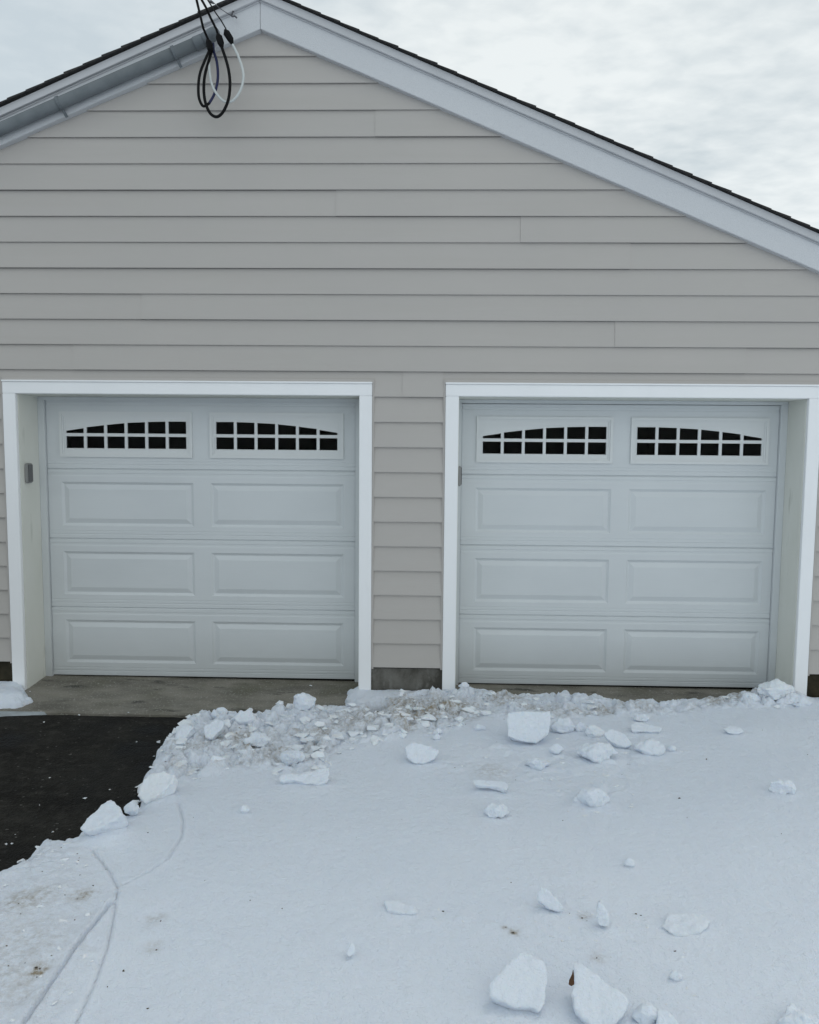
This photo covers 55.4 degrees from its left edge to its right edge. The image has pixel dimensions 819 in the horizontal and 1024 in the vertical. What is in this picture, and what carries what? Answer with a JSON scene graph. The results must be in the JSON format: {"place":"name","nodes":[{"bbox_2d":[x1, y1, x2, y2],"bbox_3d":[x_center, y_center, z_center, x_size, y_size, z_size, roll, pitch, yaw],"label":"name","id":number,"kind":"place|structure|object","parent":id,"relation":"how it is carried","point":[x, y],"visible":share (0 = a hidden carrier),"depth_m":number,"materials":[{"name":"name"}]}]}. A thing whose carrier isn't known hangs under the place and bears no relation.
{"place":"outdoors","nodes":[
{"label":"outdoors","id":0,"kind":"place"},
{"bbox_2d":[0,715,186,871],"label":"driveway","id":1,"kind":"structure","parent":0,"point":[78,759],"depth_m":4.46,"materials":[{"name":"black asphalt"}]},
{"bbox_2d":[0,711,46,716],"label":"ice","id":2,"kind":"structure","parent":1,"relation":"on","point":[12,713],"depth_m":5.34,"materials":[{"name":"grey ice"}]},
{"bbox_2d":[0,675,751,717],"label":"apron","id":3,"kind":"object","parent":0,"point":[123,696],"visible":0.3,"depth_m":5.76,"materials":[{"name":"concrete"}]},
{"bbox_2d":[0,681,818,1023],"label":"snow","id":4,"kind":"structure","parent":0,"point":[268,907],"depth_m":3.19,"materials":[{"name":"white snow"}]},
{"bbox_2d":[80,800,127,835],"bbox_3d":[-1.370,1.407,3.508,0.148,0.158,0.182,5,6,41],"label":"snow block","id":5,"kind":"object","parent":4,"relation":"on","point":[107,816],"depth_m":3.49,"materials":[{"name":"white snow"}]},
{"bbox_2d":[124,800,138,815],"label":"snow block","id":6,"kind":"object","parent":4,"relation":"on","point":[131,808],"depth_m":3.68,"materials":[{"name":"white snow"}]},
{"bbox_2d":[138,771,177,803],"bbox_3d":[-1.268,1.398,3.929,0.190,0.147,0.176,1,5,2],"label":"snow block","id":7,"kind":"object","parent":4,"relation":"on","point":[157,786],"depth_m":3.90,"materials":[{"name":"white snow"}]},
{"bbox_2d":[203,719,224,739],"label":"snow block","id":8,"kind":"object","parent":4,"relation":"on","point":[214,730],"depth_m":4.70,"materials":[{"name":"white snow"}]},
{"bbox_2d":[211,709,219,718],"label":"snow lump","id":9,"kind":"object","parent":4,"relation":"on","point":[214,713],"visible":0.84,"depth_m":5.07,"materials":[{"name":"white snow"}]},
{"bbox_2d":[216,707,227,713],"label":"snow lump","id":10,"kind":"object","parent":4,"relation":"on","point":[221,710],"visible":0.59,"depth_m":5.13,"materials":[{"name":"white snow"}]},
{"bbox_2d":[239,804,249,812],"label":"snow lump","id":11,"kind":"object","parent":4,"relation":"on","point":[244,808],"visible":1,"depth_m":3.72,"materials":[{"name":"white snow"}]},
{"bbox_2d":[244,731,270,746],"bbox_3d":[-0.880,1.318,4.533,0.152,0.075,0.101,2,5,21],"label":"snow lump","id":12,"kind":"object","parent":4,"relation":"on","point":[257,739],"visible":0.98,"depth_m":4.50,"materials":[{"name":"white snow"}]},
{"bbox_2d":[279,750,304,765],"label":"snow lump","id":13,"kind":"object","parent":4,"relation":"on","point":[288,757],"visible":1,"depth_m":4.30,"materials":[{"name":"white snow"}]},
{"bbox_2d":[279,768,329,785],"bbox_3d":[-0.550,1.389,4.073,0.264,0.076,0.101,1,5,2],"label":"snow block","id":14,"kind":"object","parent":4,"relation":"on","point":[317,777],"depth_m":4.06,"materials":[{"name":"white snow"}]},
{"bbox_2d":[293,692,315,710],"bbox_3d":[-0.705,1.270,5.218,0.154,0.128,0.100,1,5,2],"label":"snow lump","id":15,"kind":"object","parent":4,"relation":"on","point":[302,701],"visible":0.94,"depth_m":5.19,"materials":[{"name":"white snow"}]},
{"bbox_2d":[346,942,354,956],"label":"snow block","id":16,"kind":"object","parent":4,"relation":"on","point":[350,951],"depth_m":2.69,"materials":[{"name":"white snow"}]},
{"bbox_2d":[2,689,779,1021],"bbox_3d":[0.430,1.452,4.017,4.626,0.236,3.433,1,5,2],"label":"snow rubble","id":17,"kind":"object","parent":4,"relation":"on","point":[424,721],"visible":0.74,"depth_m":4.73,"materials":[{"name":"white snow"}]},
{"bbox_2d":[175,724,195,739],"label":"snow block","id":18,"kind":"object","parent":17,"relation":"on","point":[185,731],"depth_m":4.68,"materials":[{"name":"white snow"}]},
{"bbox_2d":[231,709,255,725],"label":"snow lump","id":19,"kind":"object","parent":17,"relation":"on","point":[246,717],"visible":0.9,"depth_m":4.89,"materials":[{"name":"white snow"}]},
{"bbox_2d":[384,900,417,914],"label":"snow block","id":20,"kind":"object","parent":4,"relation":"on","point":[396,906],"depth_m":2.96,"materials":[{"name":"white snow"}]},
{"bbox_2d":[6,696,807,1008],"bbox_3d":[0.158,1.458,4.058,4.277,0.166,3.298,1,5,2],"label":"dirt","id":21,"kind":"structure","parent":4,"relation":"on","point":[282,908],"depth_m":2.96,"materials":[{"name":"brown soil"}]},
{"bbox_2d":[405,742,438,763],"bbox_3d":[0.069,1.357,4.370,0.193,0.112,0.114,1,5,2],"label":"snow block","id":22,"kind":"object","parent":4,"relation":"on","point":[417,753],"depth_m":4.36,"materials":[{"name":"white snow"}]},
{"bbox_2d":[433,734,440,739],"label":"snow lump","id":23,"kind":"object","parent":4,"relation":"on","point":[436,736],"visible":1,"depth_m":4.68,"materials":[{"name":"white snow"}]},
{"bbox_2d":[433,728,441,734],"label":"snow lump","id":24,"kind":"object","parent":4,"relation":"on","point":[438,731],"visible":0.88,"depth_m":4.76,"materials":[{"name":"white snow"}]},
{"bbox_2d":[458,682,468,687],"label":"snow lump","id":25,"kind":"object","parent":4,"relation":"on","point":[465,684],"visible":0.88,"depth_m":5.59,"materials":[{"name":"white snow"}]},
{"bbox_2d":[473,724,485,730],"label":"snow lump","id":26,"kind":"object","parent":4,"relation":"on","point":[478,727],"visible":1,"depth_m":4.85,"materials":[{"name":"white snow"}]},
{"bbox_2d":[473,779,508,792],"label":"snow block","id":27,"kind":"object","parent":4,"relation":"on","point":[501,786],"depth_m":4.00,"materials":[{"name":"white snow"}]},
{"bbox_2d":[484,803,509,817],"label":"snow lump","id":28,"kind":"object","parent":4,"relation":"on","point":[494,810],"visible":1,"depth_m":3.72,"materials":[{"name":"white snow"}]},
{"bbox_2d":[489,952,547,1012],"bbox_3d":[0.353,1.517,2.504,0.180,0.112,0.173,2,5,17],"label":"snow block","id":29,"kind":"object","parent":4,"relation":"on","point":[518,982],"depth_m":2.48,"materials":[{"name":"white snow"}]},
{"bbox_2d":[507,711,550,743],"bbox_3d":[0.717,1.303,4.709,0.266,0.212,0.201,1,5,2],"label":"snow block","id":30,"kind":"object","parent":4,"relation":"on","point":[528,727],"depth_m":4.66,"materials":[{"name":"white snow"}]},
{"bbox_2d":[525,757,549,769],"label":"snow lump","id":31,"kind":"object","parent":4,"relation":"on","point":[536,763],"visible":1,"depth_m":4.29,"materials":[{"name":"white snow"}]},
{"bbox_2d":[537,886,562,911],"bbox_3d":[0.540,1.488,2.982,0.105,0.083,0.055,3,5,25],"label":"snow block","id":32,"kind":"object","parent":4,"relation":"on","point":[546,899],"depth_m":2.98,"materials":[{"name":"white snow"}]},
{"bbox_2d":[549,743,563,753],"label":"snow lump","id":33,"kind":"object","parent":4,"relation":"on","point":[557,748],"visible":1,"depth_m":4.49,"materials":[{"name":"white snow"}]},
{"bbox_2d":[550,717,574,732],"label":"snow lump","id":34,"kind":"object","parent":4,"relation":"on","point":[563,725],"visible":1,"depth_m":4.81,"materials":[{"name":"white snow"}]},
{"bbox_2d":[574,722,586,731],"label":"snow lump","id":35,"kind":"object","parent":4,"relation":"on","point":[580,726],"visible":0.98,"depth_m":4.85,"materials":[{"name":"white snow"}]},
{"bbox_2d":[577,787,609,806],"bbox_3d":[0.920,1.423,3.896,0.147,0.108,0.123,-4,6,-41],"label":"snow lump","id":36,"kind":"object","parent":4,"relation":"on","point":[592,797],"visible":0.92,"depth_m":3.86,"materials":[{"name":"white snow"}]},
{"bbox_2d":[585,725,604,737],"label":"snow lump","id":37,"kind":"object","parent":4,"relation":"on","point":[594,731],"visible":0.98,"depth_m":4.76,"materials":[{"name":"white snow"}]},
{"bbox_2d":[575,742,617,762],"bbox_3d":[1.067,1.364,4.436,0.228,0.109,0.136,-1,5,-15],"label":"snow lump","id":38,"kind":"object","parent":4,"relation":"on","point":[598,752],"visible":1,"depth_m":4.40,"materials":[{"name":"white snow"}]},
{"bbox_2d":[571,962,628,1023],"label":"snow block","id":39,"kind":"object","parent":4,"relation":"on","point":[596,999],"depth_m":2.42,"materials":[{"name":"white snow"}]},
{"bbox_2d":[569,971,573,985],"bbox_3d":[0.531,1.518,2.537,0.027,0.048,0.016,1,5,2],"label":"dead leaf","id":40,"kind":"object","parent":39,"relation":"attached to","point":[571,981],"visible":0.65,"depth_m":2.53,"materials":[{"name":"brown plant"}]},
{"bbox_2d":[596,900,608,926],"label":"snow block","id":41,"kind":"object","parent":4,"relation":"on","point":[602,915],"depth_m":2.87,"materials":[{"name":"white snow"}]},
{"bbox_2d":[604,729,631,747],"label":"snow block","id":42,"kind":"object","parent":4,"relation":"on","point":[617,738],"depth_m":4.59,"materials":[{"name":"white snow"}]},
{"bbox_2d":[624,858,634,866],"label":"snow lump","id":43,"kind":"object","parent":4,"relation":"on","point":[629,862],"visible":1,"depth_m":3.29,"materials":[{"name":"white snow"}]},
{"bbox_2d":[633,713,649,721],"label":"snow lump","id":44,"kind":"object","parent":4,"relation":"on","point":[641,717],"visible":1,"depth_m":5.01,"materials":[{"name":"white snow"}]},
{"bbox_2d":[632,1001,657,1023],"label":"snow lump","id":45,"kind":"object","parent":4,"relation":"on","point":[644,1012],"visible":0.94,"depth_m":2.38,"materials":[{"name":"white snow"}]},
{"bbox_2d":[631,722,661,732],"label":"snow block","id":46,"kind":"object","parent":4,"relation":"on","point":[637,727],"depth_m":4.82,"materials":[{"name":"white snow"}]},
{"bbox_2d":[634,738,665,755],"bbox_3d":[1.394,1.371,4.514,0.153,0.110,0.130,-3,6,-33],"label":"snow lump","id":47,"kind":"object","parent":4,"relation":"on","point":[651,747],"visible":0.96,"depth_m":4.49,"materials":[{"name":"white snow"}]},
{"bbox_2d":[656,1008,677,1023],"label":"snow block","id":48,"kind":"object","parent":4,"relation":"on","point":[665,1017],"depth_m":2.37,"materials":[{"name":"white snow"}]},
{"bbox_2d":[666,745,676,751],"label":"snow lump","id":49,"kind":"object","parent":4,"relation":"on","point":[671,748],"visible":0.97,"depth_m":4.54,"materials":[{"name":"white snow"}]},
{"bbox_2d":[669,970,682,980],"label":"snow lump","id":50,"kind":"object","parent":4,"relation":"on","point":[674,975],"visible":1,"depth_m":2.58,"materials":[{"name":"white snow"}]},
{"bbox_2d":[661,913,709,936],"bbox_3d":[1.022,1.537,2.879,0.188,0.053,0.121,1,5,2],"label":"snow block","id":51,"kind":"object","parent":4,"relation":"on","point":[682,924],"depth_m":2.87,"materials":[{"name":"white snow"}]},
{"bbox_2d":[724,725,743,734],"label":"snow block","id":52,"kind":"object","parent":4,"relation":"on","point":[733,730],"depth_m":4.80,"materials":[{"name":"white snow"}]},
{"bbox_2d":[740,692,760,701],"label":"snow lump","id":53,"kind":"object","parent":4,"relation":"on","point":[754,697],"visible":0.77,"depth_m":5.42,"materials":[{"name":"white snow"}]},
{"bbox_2d":[757,679,794,699],"bbox_3d":[2.563,1.234,5.459,0.228,0.135,0.185,-3,6,-32],"label":"snow lump","id":54,"kind":"object","parent":4,"relation":"on","point":[775,689],"visible":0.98,"depth_m":5.40,"materials":[{"name":"white snow"}]},
{"bbox_2d":[768,779,795,794],"bbox_3d":[1.912,1.411,4.000,0.140,0.078,0.069,1,5,2],"label":"snow lump","id":55,"kind":"object","parent":4,"relation":"on","point":[779,786],"visible":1,"depth_m":3.98,"materials":[{"name":"white snow"}]},
{"bbox_2d":[776,1003,818,1023],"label":"snow lump","id":56,"kind":"object","parent":4,"relation":"on","point":[793,1014],"visible":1,"depth_m":2.36,"materials":[{"name":"white snow"}]},
{"bbox_2d":[784,692,812,706],"bbox_3d":[2.680,1.302,5.413,0.218,0.089,0.142,1,5,2],"label":"snow lump","id":57,"kind":"object","parent":4,"relation":"on","point":[796,700],"visible":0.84,"depth_m":5.37,"materials":[{"name":"white snow"}]},
{"bbox_2d":[0,0,818,228],"label":"sky","id":58,"kind":"structure","parent":0,"point":[724,93],"materials":[{"name":"white"}]},
{"label":"ground","id":59,"kind":"structure","parent":0,"visible":0},
{"bbox_2d":[0,0,818,696],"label":"garage","id":60,"kind":"structure","parent":59,"relation":"on","point":[308,324],"depth_m":5.53,"materials":[{"name":"plastic"}]},
{"bbox_2d":[25,463,32,482],"bbox_3d":[-2.800,-0.286,5.737,0.028,0.145,0.080,1,5,2],"label":"keypad","id":61,"kind":"object","parent":60,"relation":"attached to","point":[28,472],"visible":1,"depth_m":5.71,"materials":[{"name":"grey plastic"}]},
{"bbox_2d":[0,26,219,136],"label":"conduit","id":62,"kind":"object","parent":60,"relation":"attached to","point":[172,53],"visible":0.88,"depth_m":5.27,"materials":[{"name":"grey plastic"}]},
{"bbox_2d":[195,0,218,107],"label":"service cable","id":63,"kind":"object","parent":62,"relation":"attached to","point":[210,47],"visible":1,"depth_m":5.15,"materials":[{"name":"black plastic"}]},
{"bbox_2d":[201,0,231,117],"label":"service cable","id":64,"kind":"object","parent":62,"relation":"attached to","point":[219,39],"visible":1,"depth_m":5.13,"materials":[{"name":"black plastic"}]},
{"bbox_2d":[207,0,244,102],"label":"service cable","id":65,"kind":"object","parent":62,"relation":"attached to","point":[228,36],"visible":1,"depth_m":5.13,"materials":[{"name":"white plastic"}]},
{"bbox_2d":[45,400,354,680],"bbox_3d":[-1.578,0.230,5.962,2.438,2.172,0.058,1,5,2],"label":"garage door","id":66,"kind":"structure","parent":60,"relation":"in","point":[191,539],"depth_m":5.95,"materials":[{"name":"white metal"}]},
{"bbox_2d":[209,0,236,18],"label":"messenger wire","id":67,"kind":"object","parent":60,"relation":"attached to","point":[211,2],"visible":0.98,"depth_m":5.18,"materials":[{"name":"grey metal"}]},
{"bbox_2d":[458,466,461,485],"bbox_3d":[0.364,-0.261,5.653,0.028,0.145,0.080,1,5,2],"label":"keypad","id":68,"kind":"object","parent":60,"relation":"attached to","point":[459,475],"visible":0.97,"depth_m":5.62,"materials":[{"name":"grey plastic"}]},
{"bbox_2d":[458,403,779,688],"bbox_3d":[1.572,0.278,5.880,2.438,2.173,0.058,1,5,2],"label":"garage door","id":69,"kind":"structure","parent":60,"relation":"in","point":[616,545],"depth_m":5.86,"materials":[{"name":"white metal"}]}
]}

